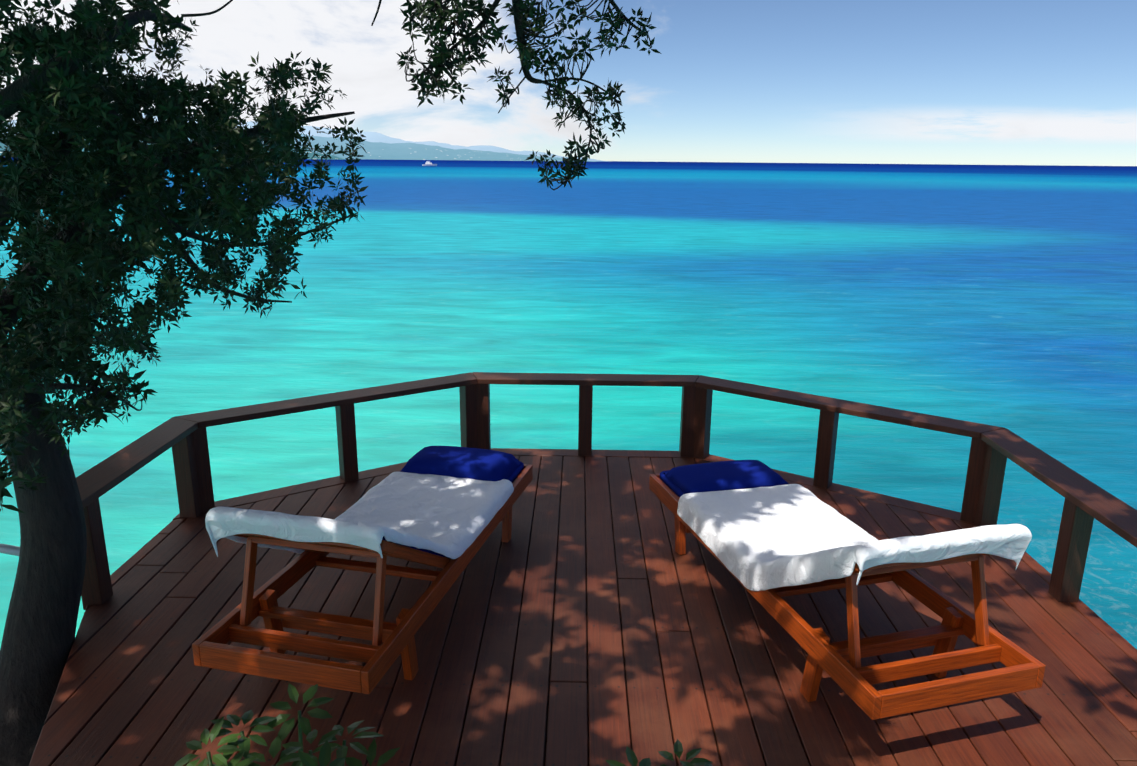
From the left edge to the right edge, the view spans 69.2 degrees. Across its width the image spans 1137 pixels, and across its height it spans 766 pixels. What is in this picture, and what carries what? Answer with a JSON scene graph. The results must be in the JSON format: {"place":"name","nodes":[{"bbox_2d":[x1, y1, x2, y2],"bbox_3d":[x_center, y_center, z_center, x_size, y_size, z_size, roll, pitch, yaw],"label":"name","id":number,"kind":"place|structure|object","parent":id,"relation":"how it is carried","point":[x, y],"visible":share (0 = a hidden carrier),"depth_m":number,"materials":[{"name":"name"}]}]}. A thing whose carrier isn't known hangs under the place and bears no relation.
{"place":"outdoors","nodes":[
{"label":"outdoors","id":0,"kind":"place"},
{"bbox_2d":[0,142,345,159],"bbox_3d":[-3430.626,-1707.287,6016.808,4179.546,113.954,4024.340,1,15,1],"label":"coast hills","id":1,"kind":"structure","parent":0,"point":[310,154],"depth_m":5257.06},
{"bbox_2d":[2,133,596,161],"bbox_3d":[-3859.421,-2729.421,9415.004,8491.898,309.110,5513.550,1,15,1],"label":"coast hills","id":2,"kind":"structure","parent":0,"point":[392,151],"depth_m":9070.04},
{"bbox_2d":[3,113,610,161],"bbox_3d":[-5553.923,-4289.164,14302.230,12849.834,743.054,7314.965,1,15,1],"label":"mountains","id":3,"kind":"structure","parent":0,"point":[375,137],"depth_m":14843.71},
{"bbox_2d":[0,158,1136,648],"bbox_3d":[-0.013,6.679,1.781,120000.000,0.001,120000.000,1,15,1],"label":"sea water","id":4,"kind":"structure","parent":0,"point":[1002,296],"depth_m":35.85,"materials":[{"name":"teal liquid"}]},
{"bbox_2d":[422,161,436,165],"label":"motor yacht","id":5,"kind":"object","parent":4,"relation":"on","point":[427,163],"visible":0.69,"depth_m":903.24,"materials":[{"name":"white"}]},
{"bbox_2d":[0,0,1136,165],"label":"sky","id":6,"kind":"structure","parent":0,"point":[956,82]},
{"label":"shore rock ground","id":7,"kind":"structure","parent":0,"visible":0},
{"bbox_2d":[477,472,672,742],"bbox_3d":[0.052,3.611,4.035,4.508,5.180,4.752,1,15,1],"label":"deck subframe","id":8,"kind":"object","parent":7,"relation":"on","point":[587,663],"visible":0.02,"depth_m":3.30,"materials":[{"name":"brown wood"}]},
{"bbox_2d":[29,448,1136,765],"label":"deck floor","id":9,"kind":"structure","parent":8,"relation":"on","point":[703,628],"depth_m":3.30,"materials":[{"name":"brown wood"}]},
{"bbox_2d":[192,446,532,693],"bbox_3d":[-0.745,0.606,3.656,0.667,0.746,1.960,4,15,13],"label":"sun lounger","id":10,"kind":"object","parent":9,"relation":"on","point":[447,509],"visible":1,"depth_m":3.11,"materials":[{"name":"white fabric"}]},
{"bbox_2d":[174,683,712,765],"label":"shrub leaves","id":11,"kind":"object","parent":9,"relation":"on","point":[326,749],"visible":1,"depth_m":1.74,"materials":[{"name":"green plant"}]},
{"bbox_2d":[76,372,1136,609],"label":"deck railing","id":12,"kind":"object","parent":9,"relation":"on","point":[992,450],"visible":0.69,"depth_m":4.52,"materials":[{"name":"brown wood"}]},
{"bbox_2d":[649,460,1045,719],"bbox_3d":[1.013,0.649,3.557,0.666,0.747,1.960,-4,16,-15],"label":"sun lounger","id":13,"kind":"object","parent":9,"relation":"on","point":[767,537],"visible":1,"depth_m":3.03,"materials":[{"name":"white fabric"}]},
{"bbox_3d":[-2.718,2.683,2.702,3.110,2.438,4.626,1,15,1],"label":"tree root","id":14,"kind":"object","parent":7,"relation":"on","visible":0},
{"bbox_2d":[0,543,19,555],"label":"stair handrail pipe","id":15,"kind":"object","parent":14,"relation":"on","point":[9,549],"visible":0.03,"depth_m":3.46,"materials":[{"name":"silver metal"}]},
{"bbox_2d":[0,0,661,765],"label":"tree trunk limbs","id":16,"kind":"object","parent":14,"relation":"on","point":[66,100],"visible":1,"depth_m":3.00,"materials":[{"name":"green plant"}]}
]}

